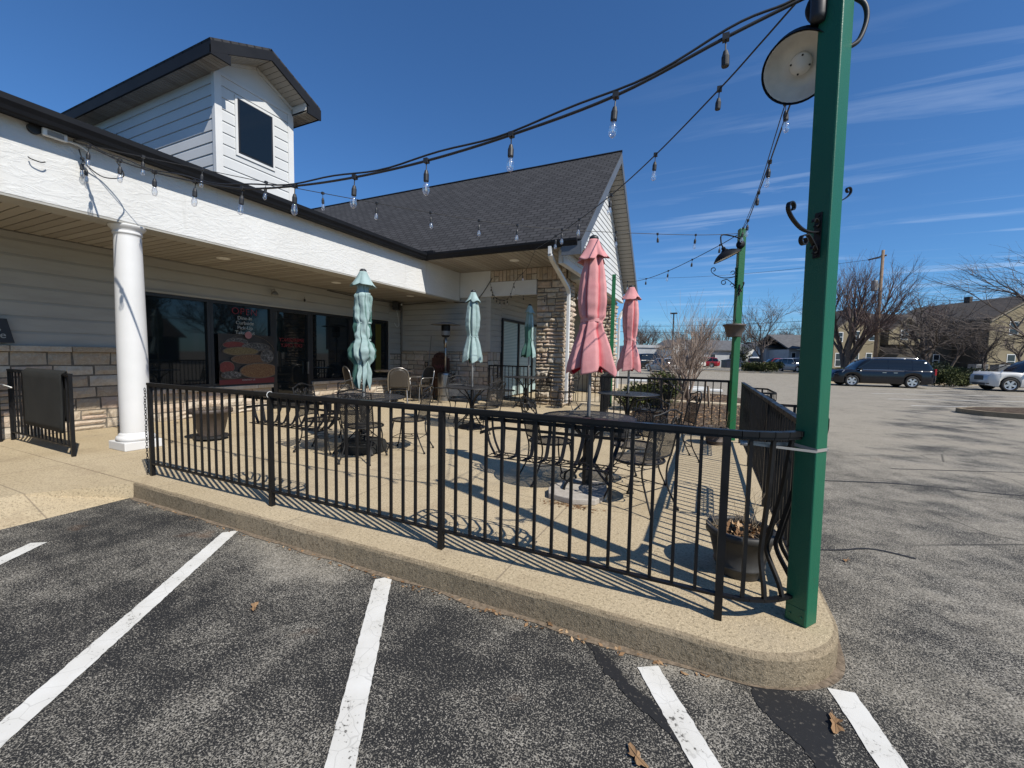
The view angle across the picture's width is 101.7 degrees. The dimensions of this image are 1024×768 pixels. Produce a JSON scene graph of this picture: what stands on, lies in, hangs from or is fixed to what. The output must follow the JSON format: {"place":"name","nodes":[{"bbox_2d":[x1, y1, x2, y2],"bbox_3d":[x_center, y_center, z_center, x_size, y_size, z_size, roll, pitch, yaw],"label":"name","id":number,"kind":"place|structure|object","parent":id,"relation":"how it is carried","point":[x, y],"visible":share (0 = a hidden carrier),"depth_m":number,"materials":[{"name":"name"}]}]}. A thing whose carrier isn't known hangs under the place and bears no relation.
{"place":"outdoors","nodes":[
{"label":"outdoors","id":0,"kind":"place"},
{"bbox_2d":[0,446,133,529],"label":"sidewalk ramp","id":1,"kind":"structure","parent":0,"point":[33,488],"depth_m":4.05,"materials":[{"name":"beige concrete"}]},
{"bbox_2d":[0,384,833,652],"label":"terrace paving","id":2,"kind":"structure","parent":0,"point":[766,627],"depth_m":3.66,"materials":[{"name":"beige concrete"}]},
{"bbox_2d":[6,369,75,456],"bbox_3d":[-6.269,0.339,5.528,2.010,1.020,0.042,3,4,26],"label":"metal railing","id":3,"kind":"object","parent":2,"relation":"on","point":[69,400],"visible":0.63,"depth_m":5.52,"materials":[{"name":"black metal"}]},
{"bbox_2d":[21,368,68,432],"bbox_3d":[-6.038,0.193,5.403,1.160,0.776,0.097,3,4,25],"label":"rubber mat","id":4,"kind":"object","parent":3,"relation":"hanging from","point":[42,398],"visible":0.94,"depth_m":5.33,"materials":[{"name":"black rubber"}]},
{"bbox_2d":[189,397,232,440],"bbox_3d":[-4.535,0.508,6.273,0.584,0.648,0.560,3,4,25],"label":"plant pot","id":5,"kind":"object","parent":2,"relation":"on","point":[218,414],"visible":0.73,"depth_m":6.13,"materials":[{"name":"black plastic"}]},
{"bbox_2d":[292,383,342,454],"bbox_3d":[-2.610,0.454,5.665,0.586,0.926,0.472,2,4,10],"label":"patio chair","id":6,"kind":"object","parent":2,"relation":"on","point":[309,412],"visible":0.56,"depth_m":5.69,"materials":[{"name":"metal"}]},
{"bbox_2d":[0,37,637,451],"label":"restaurant building","id":7,"kind":"structure","parent":2,"relation":"on","point":[116,293],"depth_m":7.79,"materials":[{"name":"beige"}]},
{"bbox_2d":[0,318,14,342],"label":"menu board","id":8,"kind":"object","parent":7,"relation":"attached to","point":[6,336],"visible":1,"depth_m":5.90,"materials":[{"name":"black plastic"}]},
{"bbox_2d":[26,123,89,152],"bbox_3d":[-5.128,-2.796,4.741,0.120,0.139,0.501,3,4,25],"label":"flood light","id":9,"kind":"object","parent":7,"relation":"attached to","point":[34,129],"visible":0.94,"depth_m":4.62,"materials":[{"name":"white plastic"}]},
{"bbox_2d":[145,292,211,389],"bbox_3d":[-6.411,-0.785,7.845,0.095,1.760,1.335,3,4,25],"label":"window","id":10,"kind":"structure","parent":7,"relation":"in","point":[178,327],"depth_m":7.96,"materials":[{"name":"black glass"}]},
{"bbox_2d":[210,300,273,386],"bbox_3d":[-5.844,-0.855,9.054,0.095,1.760,1.330,3,4,25],"label":"window","id":11,"kind":"structure","parent":7,"relation":"in","point":[222,318],"depth_m":8.84,"materials":[{"name":"black glass"}]},
{"bbox_2d":[218,332,274,384],"bbox_3d":[-5.716,-0.570,9.055,0.058,1.125,1.201,3,4,25],"label":"food poster","id":12,"kind":"object","parent":7,"relation":"attached to","point":[247,358],"visible":1,"depth_m":9.00,"materials":[{"name":"multicoloured paper"}]},
{"bbox_2d":[272,307,311,408],"bbox_3d":[-5.326,-0.621,10.124,0.150,2.350,1.010,3,4,25],"label":"door","id":13,"kind":"structure","parent":7,"relation":"in","point":[292,365],"depth_m":10.12,"materials":[{"name":"black glass"}]},
{"bbox_2d":[310,312,350,381],"bbox_3d":[-4.852,-0.977,11.167,0.095,1.760,1.305,3,4,25],"label":"window","id":14,"kind":"structure","parent":7,"relation":"in","point":[330,333],"depth_m":11.12,"materials":[{"name":"black glass"}]},
{"bbox_2d":[351,317,387,377],"bbox_3d":[-4.253,-1.051,12.444,0.095,1.760,1.510,3,4,25],"label":"window","id":15,"kind":"structure","parent":7,"relation":"in","point":[384,324],"depth_m":12.91,"materials":[{"name":"black glass"}]},
{"bbox_2d":[500,318,536,396],"bbox_3d":[0.440,-0.897,14.675,0.072,2.500,3.600,3,4,25],"label":"door","id":16,"kind":"structure","parent":7,"relation":"in","point":[512,331],"depth_m":13.92,"materials":[{"name":"black glass"}]},
{"bbox_2d":[337,389,387,465],"bbox_3d":[-1.851,0.499,5.196,0.472,0.926,0.586,1,4,5],"label":"patio chair","id":17,"kind":"object","parent":2,"relation":"on","point":[351,424],"visible":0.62,"depth_m":4.99,"materials":[{"name":"metal"}]},
{"bbox_2d":[322,393,404,455],"bbox_3d":[-2.049,0.540,5.727,1.138,0.754,1.138,2,4,8],"label":"patio table","id":18,"kind":"object","parent":2,"relation":"on","point":[387,397],"visible":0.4,"depth_m":5.71,"materials":[{"name":"metal"}]},
{"bbox_2d":[340,433,386,455],"bbox_3d":[-2.031,0.790,5.722,0.610,0.250,0.610,3,4,25],"label":"parasol weight","id":19,"kind":"object","parent":2,"relation":"on","point":[351,451],"visible":0.64,"depth_m":5.53,"materials":[{"name":"black rubber"}]},
{"bbox_2d":[347,269,376,432],"bbox_3d":[-2.005,-0.352,5.641,0.335,2.380,0.354,3,4,25],"label":"patio umbrella","id":20,"kind":"object","parent":19,"relation":"in","point":[361,350],"visible":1,"depth_m":5.53,"materials":[{"name":"green fabric"}]},
{"bbox_2d":[387,367,410,402],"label":"wicker chair","id":21,"kind":"object","parent":2,"relation":"on","point":[398,379],"visible":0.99,"depth_m":10.26,"materials":[{"name":"beige metal"}]},
{"bbox_2d":[386,385,433,453],"bbox_3d":[-1.396,0.469,5.783,0.586,0.926,0.472,2,4,7],"label":"patio chair","id":22,"kind":"object","parent":2,"relation":"on","point":[422,418],"visible":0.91,"depth_m":5.71,"materials":[{"name":"metal"}]},
{"bbox_2d":[409,366,434,402],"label":"chair","id":23,"kind":"object","parent":2,"relation":"on","point":[427,376],"visible":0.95,"depth_m":11.99,"materials":[{"name":"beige metal"}]},
{"bbox_2d":[432,352,449,398],"bbox_3d":[-2.151,-0.247,12.552,0.640,1.410,0.125,3,4,25],"label":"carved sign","id":24,"kind":"object","parent":2,"relation":"on","point":[438,361],"visible":0.61,"depth_m":12.53,"materials":[{"name":"brown wood"}]},
{"bbox_2d":[431,322,460,400],"bbox_3d":[-1.946,-0.663,12.213,0.864,2.292,0.864,3,4,25],"label":"patio heater","id":25,"kind":"object","parent":2,"relation":"on","point":[443,376],"visible":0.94,"depth_m":12.07,"materials":[{"name":"silver metal"}]},
{"bbox_2d":[448,375,468,422],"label":"patio chair","id":26,"kind":"object","parent":2,"relation":"on","point":[454,393],"visible":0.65,"depth_m":8.70,"materials":[{"name":"metal"}]},
{"bbox_2d":[458,420,484,429],"bbox_3d":[-0.745,0.727,7.715,0.490,0.160,0.490,3,4,25],"label":"parasol weight","id":27,"kind":"object","parent":2,"relation":"on","point":[465,426],"visible":0.54,"depth_m":7.59,"materials":[{"name":"black plastic"}]},
{"bbox_2d":[462,290,482,387],"bbox_3d":[-0.724,-0.490,7.624,0.370,2.440,0.349,3,4,25],"label":"patio umbrella","id":28,"kind":"object","parent":27,"relation":"in","point":[472,352],"visible":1,"depth_m":7.50,"materials":[{"name":"green fabric"}]},
{"bbox_2d":[446,385,497,429],"bbox_3d":[-0.740,0.427,7.695,0.958,0.762,0.958,2,4,8],"label":"patio table","id":29,"kind":"object","parent":2,"relation":"on","point":[472,399],"visible":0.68,"depth_m":7.65,"materials":[{"name":"metal"}]},
{"bbox_2d":[146,383,804,621],"bbox_3d":[-1.094,0.598,3.336,5.826,0.985,0.423,3,4,25],"label":"metal railing","id":30,"kind":"object","parent":2,"relation":"on","point":[727,435],"visible":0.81,"depth_m":2.72,"materials":[{"name":"black metal"}]},
{"bbox_2d":[246,395,339,431],"bbox_3d":[-1.928,0.219,3.633,0.985,0.305,0.268,3,4,25],"label":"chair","id":31,"kind":"object","parent":30,"relation":"hanging from","point":[329,409],"visible":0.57,"depth_m":3.62,"materials":[{"name":"black metal"}]},
{"bbox_2d":[479,416,628,473],"bbox_3d":[0.247,0.334,2.624,0.925,0.321,0.278,3,4,25],"label":"railing planter","id":32,"kind":"object","parent":30,"relation":"hanging from","point":[619,439],"visible":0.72,"depth_m":2.63,"materials":[{"name":"black metal"}]},
{"bbox_2d":[739,440,828,452],"bbox_3d":[1.354,0.309,2.061,0.431,0.045,0.136,0,4,-11],"label":"steel strap","id":33,"kind":"object","parent":30,"relation":"attached to","point":[779,445],"visible":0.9,"depth_m":2.06,"materials":[{"name":"grey metal"}]},
{"bbox_2d":[467,380,505,434],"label":"patio chair","id":34,"kind":"object","parent":2,"relation":"on","point":[491,397],"visible":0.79,"depth_m":7.19,"materials":[{"name":"metal"}]},
{"bbox_2d":[488,365,532,400],"bbox_3d":[-0.067,0.001,11.956,1.380,1.070,0.042,3,4,25],"label":"metal railing","id":35,"kind":"object","parent":2,"relation":"on","point":[508,366],"visible":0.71,"depth_m":11.93,"materials":[{"name":"black metal"}]},
{"bbox_2d":[504,376,547,408],"bbox_3d":[0.354,0.209,10.963,1.158,0.809,1.158,2,4,8],"label":"patio table","id":36,"kind":"object","parent":2,"relation":"on","point":[525,387],"visible":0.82,"depth_m":10.91,"materials":[{"name":"metal"}]},
{"bbox_2d":[519,396,575,487],"bbox_3d":[0.382,0.587,4.494,0.586,0.926,0.472,0,4,-20],"label":"patio chair","id":37,"kind":"object","parent":2,"relation":"on","point":[541,441],"visible":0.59,"depth_m":4.43,"materials":[{"name":"metal"}]},
{"bbox_2d":[548,478,606,504],"bbox_3d":[0.661,1.046,4.086,0.560,0.055,0.679,3,4,25],"label":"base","id":38,"kind":"object","parent":2,"relation":"on","point":[580,494],"depth_m":3.94,"materials":[{"name":"white concrete"}]},
{"bbox_2d":[582,441,589,483],"bbox_3d":[0.756,0.790,4.204,0.089,0.445,0.089,1,4,3],"label":"umbrella stand","id":39,"kind":"object","parent":38,"relation":"on","point":[585,473],"visible":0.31,"depth_m":4.17,"materials":[{"name":"metal"}]},
{"bbox_2d":[566,235,616,415],"bbox_3d":[0.772,-0.229,4.118,0.467,2.440,0.445,-1,4,-24],"label":"patio umbrella","id":40,"kind":"object","parent":39,"relation":"in","point":[590,353],"visible":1,"depth_m":4.00,"materials":[{"name":"pink fabric"}]},
{"bbox_2d":[543,410,636,489],"bbox_3d":[0.758,0.692,4.197,0.938,0.751,0.938,2,4,8],"label":"patio table","id":41,"kind":"object","parent":2,"relation":"on","point":[581,414],"visible":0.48,"depth_m":4.23,"materials":[{"name":"metal"}]},
{"bbox_2d":[614,429,640,438],"bbox_3d":[1.954,0.816,7.117,0.490,0.160,0.490,3,4,25],"label":"parasol weight","id":42,"kind":"object","parent":2,"relation":"on","point":[623,436],"visible":0.27,"depth_m":6.95,"materials":[{"name":"plastic"}]},
{"bbox_2d":[617,285,641,392],"bbox_3d":[1.967,-0.416,7.036,0.395,2.470,0.375,3,4,25],"label":"patio umbrella","id":43,"kind":"object","parent":42,"relation":"on","point":[629,359],"visible":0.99,"depth_m":6.91,"materials":[{"name":"pink fabric"}]},
{"bbox_2d":[597,391,659,439],"bbox_3d":[1.959,0.525,7.097,1.018,0.748,1.018,2,4,8],"label":"patio table","id":44,"kind":"object","parent":2,"relation":"on","point":[627,408],"visible":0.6,"depth_m":7.05,"materials":[{"name":"metal"}]},
{"bbox_2d":[602,397,669,493],"bbox_3d":[1.313,0.611,4.399,0.586,0.926,0.472,-2,5,-35],"label":"patio chair","id":45,"kind":"object","parent":2,"relation":"on","point":[641,442],"visible":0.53,"depth_m":4.50,"materials":[{"name":"metal"}]},
{"bbox_2d":[603,409,682,519],"bbox_3d":[1.163,0.651,3.743,0.472,0.926,0.586,-2,5,-37],"label":"patio chair","id":46,"kind":"object","parent":2,"relation":"on","point":[645,456],"visible":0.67,"depth_m":3.59,"materials":[{"name":"metal"}]},
{"bbox_2d":[637,382,672,432],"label":"patio chair","id":47,"kind":"object","parent":2,"relation":"on","point":[663,399],"visible":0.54,"depth_m":7.50,"materials":[{"name":"metal"}]},
{"bbox_2d":[600,376,729,426],"bbox_3d":[2.676,0.385,7.505,2.180,0.995,0.042,3,4,25],"label":"metal railing","id":48,"kind":"object","parent":2,"relation":"on","point":[661,383],"visible":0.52,"depth_m":7.41,"materials":[{"name":"black metal"}]},
{"bbox_2d":[650,391,702,462],"bbox_3d":[2.200,0.548,5.594,0.586,0.926,0.472,1,4,5],"label":"patio chair","id":49,"kind":"object","parent":2,"relation":"on","point":[691,413],"visible":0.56,"depth_m":5.62,"materials":[{"name":"metal"}]},
{"bbox_2d":[702,412,737,445],"bbox_3d":[3.209,0.668,6.611,0.455,0.569,0.461,0,4,-9],"label":"plant pot","id":50,"kind":"object","parent":2,"relation":"on","point":[716,441],"visible":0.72,"depth_m":6.54,"materials":[{"name":"beige plastic"}]},
{"bbox_2d":[727,228,745,440],"bbox_3d":[3.683,-0.783,6.853,0.116,3.450,0.102,1,4,5],"label":"green post","id":51,"kind":"object","parent":2,"relation":"on","point":[735,346],"visible":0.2,"depth_m":6.82,"materials":[{"name":"metal"}]},
{"bbox_2d":[82,143,737,244],"bbox_3d":[-0.707,-2.418,5.783,8.901,0.735,0.069,0,4,-12],"label":"string light","id":52,"kind":"object","parent":51,"relation":"hanging from","point":[322,193],"visible":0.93,"depth_m":5.57,"materials":[{"name":"black plastic"}]},
{"bbox_2d":[714,234,744,263],"bbox_3d":[3.451,-2.174,6.665,0.401,0.480,0.417,5,5,44],"label":"barn lamp","id":53,"kind":"object","parent":51,"relation":"attached to","point":[725,254],"visible":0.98,"depth_m":6.66,"materials":[{"name":"metal"}]},
{"bbox_2d":[738,282,744,294],"bbox_3d":[3.665,-1.525,6.661,0.026,0.186,0.183,2,4,8],"label":"scroll bracket","id":54,"kind":"object","parent":51,"relation":"attached to","point":[739,290],"visible":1,"depth_m":6.72,"materials":[{"name":"black metal"}]},
{"bbox_2d":[723,292,745,336],"bbox_3d":[3.594,-1.122,6.722,0.338,0.721,0.338,3,4,25],"label":"plant pot","id":55,"kind":"object","parent":54,"relation":"hanging from","point":[734,330],"visible":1,"depth_m":6.64,"materials":[{"name":"beige plastic"}]},
{"bbox_2d":[695,482,780,581],"bbox_3d":[1.470,0.910,2.660,0.571,0.546,0.501,3,4,25],"label":"plant pot","id":56,"kind":"object","parent":2,"relation":"on","point":[734,546],"visible":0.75,"depth_m":2.53,"materials":[{"name":"grey plastic"}]},
{"bbox_2d":[738,382,795,552],"bbox_3d":[2.666,0.588,4.535,0.042,0.985,4.840,3,4,25],"label":"metal railing","id":57,"kind":"object","parent":2,"relation":"on","point":[758,412],"visible":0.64,"depth_m":3.76,"materials":[{"name":"black metal"}]},
{"bbox_2d":[785,0,853,627],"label":"green post","id":58,"kind":"object","parent":2,"relation":"on","point":[833,63],"visible":1,"depth_m":2.02,"materials":[{"name":"metal"}]},
{"bbox_2d":[73,0,803,214],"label":"string light","id":59,"kind":"object","parent":58,"relation":"hanging from","point":[725,59],"visible":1,"depth_m":2.64,"materials":[{"name":"black plastic"}]},
{"bbox_2d":[535,5,794,249],"bbox_3d":[0.958,-2.295,5.560,0.069,0.771,7.254,1,4,-8],"label":"string light","id":60,"kind":"object","parent":58,"relation":"hanging from","point":[717,107],"visible":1,"depth_m":3.00,"materials":[{"name":"black plastic"}]},
{"bbox_2d":[740,105,790,242],"bbox_3d":[2.594,-2.035,4.372,0.061,0.593,5.122,3,4,24],"label":"string light","id":61,"kind":"object","parent":58,"relation":"hanging from","point":[767,175],"visible":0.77,"depth_m":3.74,"materials":[{"name":"black plastic"}]},
{"bbox_2d":[761,0,822,104],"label":"barn lamp","id":62,"kind":"object","parent":58,"relation":"attached to","point":[788,74],"visible":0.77,"depth_m":2.17,"materials":[{"name":"metal"}]},
{"bbox_2d":[786,201,822,258],"bbox_3d":[1.361,-0.721,1.953,0.229,0.232,0.032,-1,4,-23],"label":"scroll bracket","id":63,"kind":"object","parent":58,"relation":"attached to","point":[815,243],"visible":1,"depth_m":1.98,"materials":[{"name":"black metal"}]},
{"bbox_2d":[809,0,827,26],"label":"motion sensor","id":64,"kind":"object","parent":58,"relation":"attached to","point":[818,10],"visible":1,"depth_m":1.95,"materials":[{"name":"black plastic"}]},
{"bbox_2d":[852,0,869,47],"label":"cable loop","id":65,"kind":"object","parent":58,"relation":"attached to","point":[864,4],"visible":0.93,"depth_m":1.94,"materials":[{"name":"black plastic"}]},
{"bbox_2d":[0,362,1023,767],"bbox_3d":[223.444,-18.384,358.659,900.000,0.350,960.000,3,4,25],"label":"asphalt lot","id":66,"kind":"structure","parent":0,"point":[204,664],"depth_m":2.12,"materials":[{"name":"grey asphalt"}]},
{"bbox_2d":[0,542,45,564],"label":"parking line","id":67,"kind":"object","parent":66,"relation":"on","point":[16,553],"visible":1,"depth_m":3.02,"materials":[{"name":"paint"}]},
{"bbox_2d":[0,531,236,747],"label":"parking line","id":68,"kind":"object","parent":66,"relation":"on","point":[18,718],"visible":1,"depth_m":2.04,"materials":[{"name":"paint"}]},
{"bbox_2d":[324,577,391,767],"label":"parking line","id":69,"kind":"object","parent":66,"relation":"on","point":[345,744],"visible":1,"depth_m":1.85,"materials":[{"name":"paint"}]},
{"bbox_2d":[138,499,709,676],"bbox_3d":[-1.008,1.140,3.673,4.978,0.160,1.621,3,4,25],"label":"leaf debris","id":70,"kind":"object","parent":66,"relation":"on","point":[600,644],"visible":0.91,"depth_m":2.42,"materials":[{"name":"brown plant"}]},
{"bbox_2d":[129,497,844,689],"bbox_3d":[0.128,1.108,5.618,5.846,0.001,6.058,3,4,25],"label":"gutter grit","id":71,"kind":"object","parent":66,"relation":"on","point":[833,679],"visible":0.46,"depth_m":2.29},
{"bbox_2d":[636,320,664,344],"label":"background tree","id":72,"kind":"object","parent":66,"relation":"on","point":[639,336],"visible":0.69,"depth_m":101.99,"materials":[{"name":"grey plant"}]},
{"bbox_2d":[646,337,686,373],"bbox_3d":[14.037,-2.519,37.709,3.878,3.865,4.745,3,4,25],"label":"bare tree","id":73,"kind":"object","parent":66,"relation":"on","point":[662,348],"visible":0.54,"depth_m":37.79,"materials":[{"name":"brown plant"}]},
{"bbox_2d":[637,666,721,767],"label":"parking line","id":74,"kind":"object","parent":66,"relation":"on","point":[694,746],"visible":1,"depth_m":1.71,"materials":[{"name":"paint"}]},
{"bbox_2d":[621,402,739,429],"bbox_3d":[4.254,0.850,10.276,2.466,0.200,6.047,3,4,28],"label":"mulch bed","id":75,"kind":"object","parent":66,"relation":"on","point":[701,413],"visible":0.07,"depth_m":10.21,"materials":[{"name":"brown soil"}]},
{"bbox_2d":[613,381,659,410],"bbox_3d":[3.266,0.325,10.755,1.246,0.876,1.123,3,4,25],"label":"bush","id":76,"kind":"object","parent":75,"relation":"on","point":[637,389],"visible":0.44,"depth_m":10.60,"materials":[{"name":"green plant"}]},
{"bbox_2d":[648,369,682,405],"bbox_3d":[4.538,0.116,12.470,1.161,1.110,1.220,3,4,25],"label":"bush","id":77,"kind":"object","parent":75,"relation":"on","point":[663,374],"visible":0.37,"depth_m":12.21,"materials":[{"name":"green plant"}]},
{"bbox_2d":[646,289,730,411],"bbox_3d":[4.433,-0.840,10.534,1.961,3.255,2.425,3,4,25],"label":"bare tree","id":78,"kind":"object","parent":75,"relation":"on","point":[682,369],"visible":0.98,"depth_m":10.61,"materials":[{"name":"brown plant"}]},
{"bbox_2d":[671,393,740,402],"bbox_3d":[6.829,0.589,14.998,2.550,0.250,3.950,3,4,25],"label":"mulch bed","id":79,"kind":"object","parent":66,"relation":"on","point":[723,400],"visible":0.12,"depth_m":14.47,"materials":[{"name":"brown plant"}]},
{"bbox_2d":[682,309,722,392],"bbox_3d":[6.857,-1.169,15.102,1.603,3.354,1.552,3,4,25],"label":"bare tree","id":80,"kind":"object","parent":79,"relation":"on","point":[696,367],"visible":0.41,"depth_m":15.09,"materials":[{"name":"brown plant"}]},
{"bbox_2d":[689,340,741,366],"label":"shop building","id":81,"kind":"structure","parent":66,"relation":"on","point":[723,352],"depth_m":73.81,"materials":[{"name":"grey"}]},
{"bbox_2d":[718,289,799,371],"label":"bare tree","id":82,"kind":"object","parent":66,"relation":"on","point":[760,336],"visible":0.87,"depth_m":45.99,"materials":[{"name":"brown plant"}]},
{"bbox_2d":[760,334,800,358],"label":"shop building","id":83,"kind":"structure","parent":66,"relation":"on","point":[791,343],"depth_m":68.05,"materials":[{"name":"grey"}]},
{"bbox_2d":[778,358,798,371],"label":"parked car","id":84,"kind":"object","parent":66,"relation":"on","point":[792,364],"visible":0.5,"depth_m":46.85,"materials":[{"name":"silver metal"}]},
{"bbox_2d":[585,468,1023,767],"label":"crack sealer","id":85,"kind":"object","parent":66,"relation":"on","point":[806,726],"visible":0.9,"depth_m":1.75,"materials":[{"name":"black asphalt"}]},
{"bbox_2d":[794,249,930,367],"bbox_3d":[32.792,-6.838,39.128,10.165,12.350,10.299,3,4,25],"label":"bare tree","id":86,"kind":"object","parent":66,"relation":"on","point":[847,354],"visible":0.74,"depth_m":38.77,"materials":[{"name":"brown plant"}]},
{"bbox_2d":[828,688,907,767],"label":"parking line","id":87,"kind":"object","parent":66,"relation":"on","point":[881,750],"visible":1,"depth_m":1.68,"materials":[{"name":"paint"}]},
{"bbox_2d":[868,250,886,358],"bbox_3d":[33.551,-6.535,38.862,0.872,11.600,1.368,-2,5,-38],"label":"utility pole","id":88,"kind":"object","parent":66,"relation":"on","point":[876,338],"visible":0.69,"depth_m":38.52,"materials":[{"name":"brown wood"}]},
{"bbox_2d":[831,358,936,387],"bbox_3d":[23.066,-0.758,26.383,5.140,1.819,2.320,2,4,19],"label":"minivan","id":89,"kind":"object","parent":66,"relation":"on","point":[909,372],"visible":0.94,"depth_m":25.50,"materials":[{"name":"black paint"}]},
{"bbox_2d":[832,295,1023,368],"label":"apartment building","id":90,"kind":"structure","parent":66,"relation":"on","point":[867,350],"depth_m":57.79,"materials":[{"name":"grey"}]},
{"bbox_2d":[910,295,960,354],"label":"bare tree","id":91,"kind":"object","parent":66,"relation":"on","point":[936,310],"visible":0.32,"depth_m":49.51,"materials":[{"name":"brown plant"}]},
{"bbox_2d":[864,283,1018,363],"bbox_3d":[38.983,-5.238,37.552,10.703,9.568,14.383,3,4,25],"label":"bare tree","id":92,"kind":"object","parent":66,"relation":"on","point":[919,351],"visible":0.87,"depth_m":38.39,"materials":[{"name":"brown plant"}]},
{"bbox_2d":[937,366,965,386],"bbox_3d":[28.365,-0.461,26.873,1.435,1.427,1.764,3,4,25],"label":"bush","id":93,"kind":"object","parent":66,"relation":"on","point":[951,374],"visible":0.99,"depth_m":26.68,"materials":[{"name":"green plant"}]},
{"bbox_2d":[946,316,1014,370],"bbox_3d":[40.664,-3.212,36.414,4.194,5.696,4.102,3,4,25],"label":"bare tree","id":94,"kind":"object","parent":66,"relation":"on","point":[983,357],"visible":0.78,"depth_m":35.86,"materials":[{"name":"brown plant"}]},
{"bbox_2d":[955,407,1023,418],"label":"kerb island","id":95,"kind":"structure","parent":66,"relation":"on","point":[963,410],"depth_m":12.06,"materials":[{"name":"concrete"}]},
{"bbox_2d":[966,407,1023,413],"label":"island mulch","id":96,"kind":"object","parent":95,"relation":"on","point":[1008,409],"visible":1,"depth_m":12.66,"materials":[{"name":"brown plant"}]},
{"bbox_2d":[970,360,1023,391],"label":"parked suv","id":97,"kind":"object","parent":66,"relation":"on","point":[1010,378],"visible":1,"depth_m":23.75,"materials":[{"name":"grey paint"}]},
{"bbox_2d":[0,0,1023,356],"label":"sky","id":98,"kind":"structure","parent":0,"point":[934,161],"materials":[{"name":"blue"}]},
{"bbox_2d":[577,383,646,417],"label":"wing walk","id":99,"kind":"structure","parent":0,"point":[595,400],"depth_m":11.88,"materials":[{"name":"concrete"}]},
{"bbox_2d":[599,372,610,416],"bbox_3d":[2.185,0.231,9.657,0.042,1.000,3.452,2,4,16],"label":"metal railing","id":100,"kind":"object","parent":99,"relation":"on","point":[605,388],"visible":0.59,"depth_m":9.38,"materials":[{"name":"black metal"}]},
{"bbox_2d":[608,274,615,406],"bbox_3d":[2.712,-1.158,11.326,0.116,3.570,0.100,2,4,13],"label":"green post","id":101,"kind":"object","parent":99,"relation":"on","point":[612,312],"visible":0.64,"depth_m":11.23,"materials":[{"name":"paint"}]},
{"bbox_2d":[885,242,1023,352],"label":"bare tree","id":102,"kind":"object","parent":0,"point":[1018,296],"visible":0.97,"depth_m":35.64,"materials":[{"name":"brown plant"}]},
{"bbox_2d":[933,365,997,375],"bbox_3d":[38.119,-1.035,36.116,6.046,1.281,3.122,3,4,25],"label":"hedge","id":103,"kind":"object","parent":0,"point":[966,370],"visible":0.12,"depth_m":35.57,"materials":[{"name":"green plant"}]},
{"bbox_3d":[0.421,0.524,11.093,0.490,0.160,0.490,3,4,25],"label":"parasol weight","id":104,"kind":"object","parent":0,"visible":0},
{"bbox_2d":[521,304,535,400],"bbox_3d":[0.448,-0.783,10.999,0.406,2.620,0.394,3,4,25],"label":"patio umbrella","id":105,"kind":"object","parent":104,"relation":"in","point":[528,350],"visible":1,"depth_m":10.88,"materials":[{"name":"green fabric"}]},
{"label":"planting strip","id":106,"kind":"structure","parent":0,"visible":0},
{"bbox_2d":[963,332,1023,370],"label":"bare tree","id":107,"kind":"object","parent":106,"relation":"on","point":[1019,354],"visible":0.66,"depth_m":42.47,"materials":[{"name":"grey plant"}]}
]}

